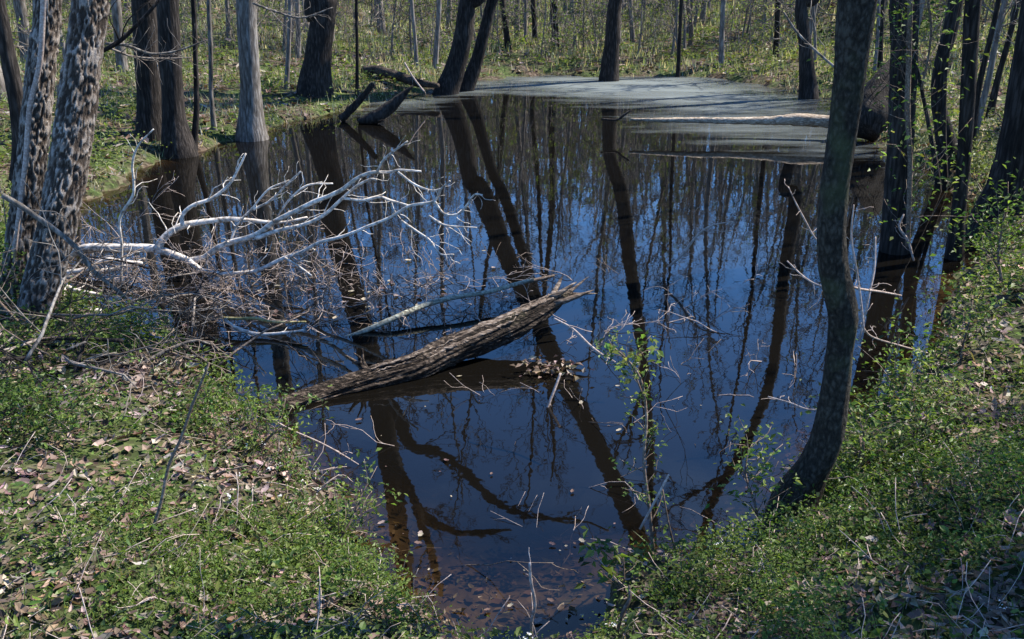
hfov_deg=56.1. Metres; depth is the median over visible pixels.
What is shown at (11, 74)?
bare tree
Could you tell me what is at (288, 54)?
slim tree
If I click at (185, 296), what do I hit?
brush branch
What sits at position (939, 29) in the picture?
sapling
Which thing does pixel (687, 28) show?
sapling
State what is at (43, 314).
brush branch
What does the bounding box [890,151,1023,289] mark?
shoreline shrub
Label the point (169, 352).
brush branch
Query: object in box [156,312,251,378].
brush branch
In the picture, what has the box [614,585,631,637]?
fallen twig
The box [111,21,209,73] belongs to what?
overhanging branch
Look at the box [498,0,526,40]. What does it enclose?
sapling
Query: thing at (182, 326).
brush branch
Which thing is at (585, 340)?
fallen twig
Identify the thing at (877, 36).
sapling
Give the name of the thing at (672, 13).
sapling
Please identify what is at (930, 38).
climbing vine
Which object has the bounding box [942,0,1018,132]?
sapling
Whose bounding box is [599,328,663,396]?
leafy sapling
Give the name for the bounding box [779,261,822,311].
bare twig
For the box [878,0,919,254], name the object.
vine covered tree
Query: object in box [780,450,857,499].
weed tuft
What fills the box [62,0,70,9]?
sapling
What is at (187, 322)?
brush branch
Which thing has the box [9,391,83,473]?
brush branch
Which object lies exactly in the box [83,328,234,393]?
brush branch
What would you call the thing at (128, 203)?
dead sprig
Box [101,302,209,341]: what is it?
brush branch
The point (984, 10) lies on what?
sapling
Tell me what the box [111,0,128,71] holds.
slim tree
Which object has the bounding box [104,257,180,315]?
brush branch
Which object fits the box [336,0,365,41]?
sapling
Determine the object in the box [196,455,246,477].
fallen branch
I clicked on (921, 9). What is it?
sapling
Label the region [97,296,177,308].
brush branch
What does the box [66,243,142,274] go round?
fallen branch
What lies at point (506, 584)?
sunken leaves
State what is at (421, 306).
lichen branch
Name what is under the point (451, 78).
leaning tree
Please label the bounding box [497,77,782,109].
pond scum
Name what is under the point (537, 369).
leaf clump
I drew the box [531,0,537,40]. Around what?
slim tree
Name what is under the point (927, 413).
shoreline shrub
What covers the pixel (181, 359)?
brush branch
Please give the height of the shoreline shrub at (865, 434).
0.528 m
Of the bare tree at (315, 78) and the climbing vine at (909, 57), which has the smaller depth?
the climbing vine at (909, 57)
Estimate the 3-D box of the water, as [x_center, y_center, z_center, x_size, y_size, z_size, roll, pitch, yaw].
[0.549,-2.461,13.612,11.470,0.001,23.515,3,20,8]
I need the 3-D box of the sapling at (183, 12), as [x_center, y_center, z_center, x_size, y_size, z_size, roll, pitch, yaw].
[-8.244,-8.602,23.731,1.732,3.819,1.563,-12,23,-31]
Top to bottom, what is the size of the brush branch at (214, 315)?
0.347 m
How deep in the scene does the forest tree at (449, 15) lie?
35.14 m
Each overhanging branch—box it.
[104,0,160,52]
[105,22,207,89]
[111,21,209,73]
[252,1,332,31]
[770,0,833,67]
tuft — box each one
[175,373,254,417]
[215,404,284,459]
[250,431,321,490]
[293,481,383,538]
[349,542,420,596]
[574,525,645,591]
[620,542,717,607]
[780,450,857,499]
[835,417,925,471]
[922,367,992,405]
[955,285,1014,318]
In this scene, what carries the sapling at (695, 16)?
on the ground at (114, 184)
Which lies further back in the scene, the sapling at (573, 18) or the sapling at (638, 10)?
the sapling at (638, 10)
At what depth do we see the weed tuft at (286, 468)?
4.22 m
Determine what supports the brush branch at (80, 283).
on the ground at (114, 184)
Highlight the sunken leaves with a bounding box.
[72,256,971,638]
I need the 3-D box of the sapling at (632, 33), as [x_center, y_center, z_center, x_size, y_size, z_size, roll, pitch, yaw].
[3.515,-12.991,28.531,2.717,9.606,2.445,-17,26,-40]
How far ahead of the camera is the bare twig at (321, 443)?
4.64 m
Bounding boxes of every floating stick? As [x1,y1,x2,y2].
[223,317,305,323]
[225,320,303,335]
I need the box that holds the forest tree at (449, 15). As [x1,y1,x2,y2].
[446,0,451,28]
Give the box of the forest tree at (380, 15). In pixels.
[376,0,385,34]
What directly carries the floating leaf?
on the water
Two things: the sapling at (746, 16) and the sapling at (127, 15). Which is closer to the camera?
the sapling at (127, 15)
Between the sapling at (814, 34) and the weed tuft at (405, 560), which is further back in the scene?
the sapling at (814, 34)
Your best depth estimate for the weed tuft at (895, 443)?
4.20 m
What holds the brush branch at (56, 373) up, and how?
on the ground at (114, 184)
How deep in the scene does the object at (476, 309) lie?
6.75 m
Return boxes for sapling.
[0,93,9,119]
[10,16,64,54]
[12,24,31,54]
[26,14,64,133]
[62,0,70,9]
[108,0,132,49]
[179,0,205,25]
[198,0,257,48]
[225,0,231,39]
[233,0,285,25]
[261,2,307,31]
[270,0,304,27]
[282,0,309,50]
[291,0,347,44]
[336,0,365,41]
[340,0,372,28]
[352,0,387,40]
[368,0,432,56]
[370,0,385,23]
[390,0,429,55]
[390,0,431,30]
[415,0,452,54]
[418,0,424,33]
[441,0,475,41]
[455,0,496,33]
[476,0,522,53]
[480,6,482,21]
[489,0,534,43]
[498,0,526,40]
[498,0,530,20]
[523,0,544,26]
[527,0,543,19]
[532,0,584,56]
[554,0,597,45]
[557,0,607,51]
[571,0,577,47]
[594,0,625,30]
[594,327,674,551]
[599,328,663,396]
[621,0,666,57]
[624,0,651,17]
[624,1,645,23]
[628,0,635,41]
[643,0,689,49]
[649,0,716,57]
[653,0,708,49]
[657,1,689,23]
[686,0,693,33]
[693,1,697,26]
[732,0,777,58]
[738,0,763,37]
[739,0,774,30]
[746,0,784,32]
[757,0,816,62]
[760,0,794,40]
[781,3,835,16]
[809,3,817,38]
[816,0,830,17]
[822,0,888,73]
[884,10,889,31]
[918,0,924,33]
[918,0,962,55]
[919,0,983,44]
[920,0,947,24]
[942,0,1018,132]
[979,0,1020,50]
[982,0,994,14]
[983,0,1014,21]
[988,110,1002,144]
[998,2,1017,44]
[1009,2,1013,20]
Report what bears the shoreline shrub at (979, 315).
on the ground at (114, 184)
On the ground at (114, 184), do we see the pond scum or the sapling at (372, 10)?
the sapling at (372, 10)
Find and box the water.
[71,75,970,574]
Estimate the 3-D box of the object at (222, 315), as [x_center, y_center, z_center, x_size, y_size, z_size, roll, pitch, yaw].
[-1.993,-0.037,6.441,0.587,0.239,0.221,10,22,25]
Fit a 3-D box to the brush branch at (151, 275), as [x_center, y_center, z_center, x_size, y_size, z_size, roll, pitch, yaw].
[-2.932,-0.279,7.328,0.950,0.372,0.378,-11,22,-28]
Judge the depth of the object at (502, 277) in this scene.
7.32 m
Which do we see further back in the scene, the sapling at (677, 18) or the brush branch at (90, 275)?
the sapling at (677, 18)
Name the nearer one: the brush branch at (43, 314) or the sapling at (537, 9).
the brush branch at (43, 314)
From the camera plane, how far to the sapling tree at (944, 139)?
10.47 m
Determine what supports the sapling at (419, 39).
on the ground at (114, 184)
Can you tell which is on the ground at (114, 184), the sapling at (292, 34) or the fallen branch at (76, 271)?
the sapling at (292, 34)
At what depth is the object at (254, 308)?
6.53 m
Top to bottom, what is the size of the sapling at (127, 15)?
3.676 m
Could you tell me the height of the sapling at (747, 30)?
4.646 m
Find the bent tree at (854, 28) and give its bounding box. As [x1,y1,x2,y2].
[762,0,877,534]
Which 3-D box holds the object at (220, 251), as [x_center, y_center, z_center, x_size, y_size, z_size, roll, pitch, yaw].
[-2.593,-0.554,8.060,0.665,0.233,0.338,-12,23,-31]
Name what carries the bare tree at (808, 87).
on the ground at (114, 184)
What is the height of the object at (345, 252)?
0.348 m
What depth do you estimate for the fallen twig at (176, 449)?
3.39 m
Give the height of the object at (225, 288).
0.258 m
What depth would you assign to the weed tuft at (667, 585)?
3.36 m
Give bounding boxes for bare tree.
[0,0,22,190]
[0,0,61,305]
[131,0,161,141]
[156,0,198,159]
[235,0,268,141]
[296,0,336,97]
[598,0,622,81]
[795,0,818,99]
[931,0,963,175]
[941,0,981,272]
[965,0,1023,239]
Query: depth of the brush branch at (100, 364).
4.57 m
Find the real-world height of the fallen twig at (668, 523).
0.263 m
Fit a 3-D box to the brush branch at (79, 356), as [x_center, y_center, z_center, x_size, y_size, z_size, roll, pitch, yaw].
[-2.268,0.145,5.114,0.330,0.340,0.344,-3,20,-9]
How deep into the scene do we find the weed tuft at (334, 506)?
3.90 m
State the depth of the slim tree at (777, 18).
24.30 m
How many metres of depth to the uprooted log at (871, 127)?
13.91 m
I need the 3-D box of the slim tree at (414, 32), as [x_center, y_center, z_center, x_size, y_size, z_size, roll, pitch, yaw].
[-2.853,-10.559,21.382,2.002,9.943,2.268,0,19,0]
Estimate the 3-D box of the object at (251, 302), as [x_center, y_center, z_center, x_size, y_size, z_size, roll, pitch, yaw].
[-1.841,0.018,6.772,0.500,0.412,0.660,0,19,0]
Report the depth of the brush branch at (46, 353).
4.79 m
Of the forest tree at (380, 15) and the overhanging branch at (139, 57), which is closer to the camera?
the overhanging branch at (139, 57)
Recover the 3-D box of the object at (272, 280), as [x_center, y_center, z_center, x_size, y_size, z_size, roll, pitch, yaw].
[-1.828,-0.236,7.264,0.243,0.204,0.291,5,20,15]
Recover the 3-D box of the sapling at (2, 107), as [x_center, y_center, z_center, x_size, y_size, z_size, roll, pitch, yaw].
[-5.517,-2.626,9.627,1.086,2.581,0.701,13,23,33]
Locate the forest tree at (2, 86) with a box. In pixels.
[0,65,7,100]
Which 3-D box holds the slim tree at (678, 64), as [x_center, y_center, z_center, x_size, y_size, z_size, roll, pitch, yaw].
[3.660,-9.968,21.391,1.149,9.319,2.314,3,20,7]
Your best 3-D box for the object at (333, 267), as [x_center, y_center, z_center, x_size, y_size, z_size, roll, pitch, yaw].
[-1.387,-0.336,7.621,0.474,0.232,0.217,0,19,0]
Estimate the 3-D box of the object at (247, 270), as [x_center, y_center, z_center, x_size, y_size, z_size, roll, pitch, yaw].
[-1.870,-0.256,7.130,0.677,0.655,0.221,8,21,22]
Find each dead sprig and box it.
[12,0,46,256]
[99,129,155,284]
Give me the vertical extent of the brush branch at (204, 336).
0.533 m
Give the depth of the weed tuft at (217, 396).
4.68 m
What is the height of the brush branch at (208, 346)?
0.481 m
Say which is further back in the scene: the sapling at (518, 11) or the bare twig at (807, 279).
the sapling at (518, 11)
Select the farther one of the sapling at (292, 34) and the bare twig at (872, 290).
the sapling at (292, 34)
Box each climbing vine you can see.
[807,0,1004,91]
[856,0,1007,246]
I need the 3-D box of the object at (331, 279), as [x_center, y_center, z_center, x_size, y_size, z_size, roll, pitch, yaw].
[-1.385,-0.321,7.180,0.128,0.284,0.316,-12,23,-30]
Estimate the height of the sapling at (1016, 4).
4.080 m
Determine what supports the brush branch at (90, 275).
on the ground at (114, 184)
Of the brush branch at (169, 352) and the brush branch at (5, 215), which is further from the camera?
the brush branch at (5, 215)
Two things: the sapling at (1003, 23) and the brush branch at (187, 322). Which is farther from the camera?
the sapling at (1003, 23)
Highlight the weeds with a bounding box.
[0,249,1023,638]
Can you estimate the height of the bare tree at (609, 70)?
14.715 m
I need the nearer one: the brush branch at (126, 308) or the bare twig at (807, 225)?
the bare twig at (807, 225)
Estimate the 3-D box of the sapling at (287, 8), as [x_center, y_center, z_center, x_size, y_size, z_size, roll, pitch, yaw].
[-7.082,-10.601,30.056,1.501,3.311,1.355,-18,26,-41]
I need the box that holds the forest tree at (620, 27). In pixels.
[620,6,621,46]
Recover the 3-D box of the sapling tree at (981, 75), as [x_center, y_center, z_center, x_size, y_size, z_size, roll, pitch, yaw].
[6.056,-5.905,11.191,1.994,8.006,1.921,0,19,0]
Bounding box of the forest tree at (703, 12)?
[699,0,706,23]
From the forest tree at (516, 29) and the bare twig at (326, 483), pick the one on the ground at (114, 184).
the forest tree at (516, 29)
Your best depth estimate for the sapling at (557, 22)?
24.62 m
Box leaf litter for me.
[0,0,1023,638]
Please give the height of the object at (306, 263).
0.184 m
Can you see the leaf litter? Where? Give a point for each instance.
(858, 586)
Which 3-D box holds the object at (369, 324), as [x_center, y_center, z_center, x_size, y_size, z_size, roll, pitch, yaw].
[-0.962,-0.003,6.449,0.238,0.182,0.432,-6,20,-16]
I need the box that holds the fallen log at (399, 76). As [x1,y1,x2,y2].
[361,65,439,87]
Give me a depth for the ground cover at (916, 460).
3.63 m
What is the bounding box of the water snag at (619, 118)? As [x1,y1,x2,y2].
[601,109,631,120]
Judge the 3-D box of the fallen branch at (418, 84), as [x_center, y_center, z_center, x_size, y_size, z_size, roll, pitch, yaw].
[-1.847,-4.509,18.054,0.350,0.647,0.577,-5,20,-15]
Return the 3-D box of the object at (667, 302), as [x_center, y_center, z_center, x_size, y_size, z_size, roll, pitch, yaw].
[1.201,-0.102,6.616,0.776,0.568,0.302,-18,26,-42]
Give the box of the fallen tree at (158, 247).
[70,135,494,284]
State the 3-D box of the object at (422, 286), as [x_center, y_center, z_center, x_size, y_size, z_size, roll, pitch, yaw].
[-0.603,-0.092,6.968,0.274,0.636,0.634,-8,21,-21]
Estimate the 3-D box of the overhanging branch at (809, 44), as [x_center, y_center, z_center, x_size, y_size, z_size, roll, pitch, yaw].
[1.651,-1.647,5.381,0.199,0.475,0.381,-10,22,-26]
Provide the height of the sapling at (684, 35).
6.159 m
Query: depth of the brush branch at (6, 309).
5.45 m
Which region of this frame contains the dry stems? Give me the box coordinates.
[0,183,1023,638]
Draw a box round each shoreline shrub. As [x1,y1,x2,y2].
[220,372,334,473]
[307,447,407,549]
[705,403,809,541]
[800,379,953,483]
[853,309,980,420]
[865,350,1002,463]
[879,253,1023,362]
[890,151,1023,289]
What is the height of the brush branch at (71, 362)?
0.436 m
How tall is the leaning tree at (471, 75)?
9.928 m
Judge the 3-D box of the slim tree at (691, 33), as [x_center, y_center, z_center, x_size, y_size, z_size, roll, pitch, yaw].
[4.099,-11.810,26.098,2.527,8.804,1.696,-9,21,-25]
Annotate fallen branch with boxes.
[1,193,158,323]
[64,278,100,300]
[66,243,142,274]
[66,246,143,278]
[147,432,167,443]
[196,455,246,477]
[404,62,425,93]
[530,275,554,293]
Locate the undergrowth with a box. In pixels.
[6,0,836,63]
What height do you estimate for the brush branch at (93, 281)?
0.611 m
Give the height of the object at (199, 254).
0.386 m
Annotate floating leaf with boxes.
[533,617,541,622]
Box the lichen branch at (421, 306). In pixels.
[345,278,533,335]
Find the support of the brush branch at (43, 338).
on the ground at (114, 184)
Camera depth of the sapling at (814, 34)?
22.81 m
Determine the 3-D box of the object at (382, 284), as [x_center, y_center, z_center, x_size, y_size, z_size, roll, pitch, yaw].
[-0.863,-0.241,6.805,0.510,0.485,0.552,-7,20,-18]
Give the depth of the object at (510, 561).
3.69 m
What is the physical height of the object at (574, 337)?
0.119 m
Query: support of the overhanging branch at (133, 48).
attached to the leaning tree at (69, 153)
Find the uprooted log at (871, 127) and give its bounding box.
[630,43,889,141]
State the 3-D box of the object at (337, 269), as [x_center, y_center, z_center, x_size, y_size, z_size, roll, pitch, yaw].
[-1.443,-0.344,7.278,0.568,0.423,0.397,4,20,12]
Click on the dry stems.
(966, 589)
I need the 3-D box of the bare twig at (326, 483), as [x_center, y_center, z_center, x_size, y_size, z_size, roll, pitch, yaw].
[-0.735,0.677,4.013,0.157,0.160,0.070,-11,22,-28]
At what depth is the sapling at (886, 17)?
24.63 m
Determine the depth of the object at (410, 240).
8.29 m
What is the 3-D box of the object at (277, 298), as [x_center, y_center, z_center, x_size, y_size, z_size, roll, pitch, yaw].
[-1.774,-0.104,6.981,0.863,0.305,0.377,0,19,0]
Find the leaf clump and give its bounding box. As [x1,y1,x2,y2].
[511,353,593,380]
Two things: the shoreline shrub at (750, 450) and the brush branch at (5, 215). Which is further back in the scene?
the brush branch at (5, 215)
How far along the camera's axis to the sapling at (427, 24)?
24.84 m
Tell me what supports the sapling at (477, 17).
on the ground at (114, 184)
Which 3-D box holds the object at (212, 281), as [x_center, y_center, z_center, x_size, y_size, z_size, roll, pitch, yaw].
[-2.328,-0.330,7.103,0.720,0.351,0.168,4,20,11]
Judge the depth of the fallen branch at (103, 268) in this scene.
7.54 m
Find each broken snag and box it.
[338,82,383,121]
[358,84,412,123]
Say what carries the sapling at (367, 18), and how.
on the ground at (114, 184)
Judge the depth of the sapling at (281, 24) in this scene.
25.96 m
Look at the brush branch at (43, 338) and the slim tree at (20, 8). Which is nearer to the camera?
the brush branch at (43, 338)
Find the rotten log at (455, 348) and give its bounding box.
[257,274,597,418]
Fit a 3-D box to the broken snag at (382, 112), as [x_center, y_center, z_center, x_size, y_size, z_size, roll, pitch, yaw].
[-2.078,-3.505,15.661,0.839,0.640,0.566,-11,22,-28]
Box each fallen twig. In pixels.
[148,362,209,540]
[525,548,536,637]
[554,318,615,363]
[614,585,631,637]
[639,474,669,529]
[662,489,676,554]
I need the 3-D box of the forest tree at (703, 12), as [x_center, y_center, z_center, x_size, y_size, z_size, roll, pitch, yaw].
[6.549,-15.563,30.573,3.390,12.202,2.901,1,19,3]
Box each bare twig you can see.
[270,408,358,464]
[316,469,354,494]
[768,388,816,410]
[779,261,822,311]
[784,179,816,240]
[847,204,868,332]
[854,277,901,295]
[859,236,891,338]
[860,322,927,353]
[893,214,914,260]
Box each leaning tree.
[16,0,109,323]
[432,0,484,94]
[459,0,497,91]
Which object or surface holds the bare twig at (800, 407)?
attached to the shoreline shrub at (865, 434)
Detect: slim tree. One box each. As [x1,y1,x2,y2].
[13,0,29,63]
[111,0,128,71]
[284,0,291,89]
[294,0,300,57]
[355,0,358,95]
[410,0,418,65]
[432,0,441,68]
[500,0,511,49]
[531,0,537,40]
[550,0,559,47]
[675,0,682,76]
[685,0,693,45]
[718,0,725,62]
[772,0,780,58]
[875,0,884,67]
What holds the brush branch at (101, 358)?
on the ground at (114, 184)
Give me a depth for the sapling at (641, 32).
25.01 m
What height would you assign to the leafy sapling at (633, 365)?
0.833 m
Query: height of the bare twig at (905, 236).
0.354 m
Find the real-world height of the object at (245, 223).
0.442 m
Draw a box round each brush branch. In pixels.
[0,179,102,363]
[0,188,70,269]
[0,248,18,321]
[0,261,48,355]
[0,271,48,384]
[0,310,68,336]
[0,317,88,344]
[0,335,31,377]
[0,339,36,371]
[0,342,32,360]
[0,350,52,434]
[0,355,48,414]
[1,249,135,361]
[1,301,65,340]
[3,356,116,411]
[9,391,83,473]
[10,284,123,361]
[13,324,62,377]
[20,317,81,373]
[27,340,137,369]
[28,262,174,355]
[28,265,170,347]
[33,255,138,319]
[42,339,139,417]
[51,283,269,331]
[59,313,124,373]
[64,205,162,283]
[65,279,101,291]
[66,341,117,359]
[68,273,234,345]
[72,239,148,296]
[76,272,202,342]
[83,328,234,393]
[88,272,134,302]
[97,260,194,299]
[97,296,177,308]
[101,293,183,311]
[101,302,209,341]
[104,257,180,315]
[110,311,214,376]
[114,241,290,307]
[120,325,206,376]
[136,297,207,371]
[138,357,172,377]
[147,335,230,367]
[148,262,222,371]
[149,217,206,260]
[156,290,221,359]
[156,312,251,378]
[160,257,250,303]
[162,281,222,302]
[172,301,239,332]
[185,325,229,353]
[191,242,314,280]
[209,271,332,373]
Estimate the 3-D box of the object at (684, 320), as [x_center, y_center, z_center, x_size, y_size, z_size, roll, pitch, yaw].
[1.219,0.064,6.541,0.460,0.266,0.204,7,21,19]
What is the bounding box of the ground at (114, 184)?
[0,0,1023,638]
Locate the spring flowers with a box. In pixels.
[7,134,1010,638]
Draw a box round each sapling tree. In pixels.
[191,0,198,148]
[206,0,217,130]
[917,66,941,191]
[942,0,960,192]
[972,0,1000,149]
[985,0,1020,117]
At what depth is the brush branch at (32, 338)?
5.41 m
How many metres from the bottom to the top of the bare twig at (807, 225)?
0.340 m
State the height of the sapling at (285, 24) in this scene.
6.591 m
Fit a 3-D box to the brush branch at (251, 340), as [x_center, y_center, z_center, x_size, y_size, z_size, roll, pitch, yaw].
[-1.268,0.002,5.735,0.581,0.571,1.107,6,20,15]
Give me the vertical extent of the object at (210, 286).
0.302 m
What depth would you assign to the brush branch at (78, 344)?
5.02 m
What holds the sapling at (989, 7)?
on the ground at (114, 184)
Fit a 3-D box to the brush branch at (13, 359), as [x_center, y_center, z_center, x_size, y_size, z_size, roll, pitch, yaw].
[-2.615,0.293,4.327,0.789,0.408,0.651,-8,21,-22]
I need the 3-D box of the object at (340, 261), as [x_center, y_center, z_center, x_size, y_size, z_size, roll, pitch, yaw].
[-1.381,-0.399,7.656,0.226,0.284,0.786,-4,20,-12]
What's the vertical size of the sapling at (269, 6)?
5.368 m
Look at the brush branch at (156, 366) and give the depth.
5.10 m
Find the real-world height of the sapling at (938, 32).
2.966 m
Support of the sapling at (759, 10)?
on the ground at (114, 184)
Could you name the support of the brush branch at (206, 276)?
on the ground at (114, 184)
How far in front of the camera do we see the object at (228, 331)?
6.19 m
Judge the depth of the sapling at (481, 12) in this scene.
37.91 m
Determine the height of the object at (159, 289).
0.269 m
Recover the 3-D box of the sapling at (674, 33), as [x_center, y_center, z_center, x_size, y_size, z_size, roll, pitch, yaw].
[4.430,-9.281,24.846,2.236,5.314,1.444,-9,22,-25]
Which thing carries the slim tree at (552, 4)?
on the ground at (114, 184)
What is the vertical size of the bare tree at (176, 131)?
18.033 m
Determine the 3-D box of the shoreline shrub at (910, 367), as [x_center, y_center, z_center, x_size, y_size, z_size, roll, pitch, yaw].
[1.977,0.259,4.822,0.587,0.696,0.660,0,19,0]
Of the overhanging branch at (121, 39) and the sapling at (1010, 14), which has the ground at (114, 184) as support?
the sapling at (1010, 14)
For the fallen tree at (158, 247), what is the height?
1.324 m
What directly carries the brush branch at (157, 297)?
on the ground at (114, 184)
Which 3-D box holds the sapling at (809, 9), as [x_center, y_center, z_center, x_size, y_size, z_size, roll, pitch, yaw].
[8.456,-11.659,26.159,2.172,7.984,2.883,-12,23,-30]
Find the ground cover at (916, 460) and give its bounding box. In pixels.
[0,0,1023,638]
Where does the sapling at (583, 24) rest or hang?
on the ground at (114, 184)
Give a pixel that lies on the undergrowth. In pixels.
(592, 14)
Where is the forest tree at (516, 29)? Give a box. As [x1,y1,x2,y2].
[514,0,519,37]
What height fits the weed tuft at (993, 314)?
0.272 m
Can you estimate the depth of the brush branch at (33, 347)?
4.91 m
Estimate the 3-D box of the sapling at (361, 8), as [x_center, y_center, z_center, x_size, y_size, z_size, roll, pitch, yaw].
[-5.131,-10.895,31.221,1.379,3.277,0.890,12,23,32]
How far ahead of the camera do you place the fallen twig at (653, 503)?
3.63 m
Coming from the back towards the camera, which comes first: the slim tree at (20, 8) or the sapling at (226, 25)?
the sapling at (226, 25)
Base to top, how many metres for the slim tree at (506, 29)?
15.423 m
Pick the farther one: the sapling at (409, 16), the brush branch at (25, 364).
the sapling at (409, 16)
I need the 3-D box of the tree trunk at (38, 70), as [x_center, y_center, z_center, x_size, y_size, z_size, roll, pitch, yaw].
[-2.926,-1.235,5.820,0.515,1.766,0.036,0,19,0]

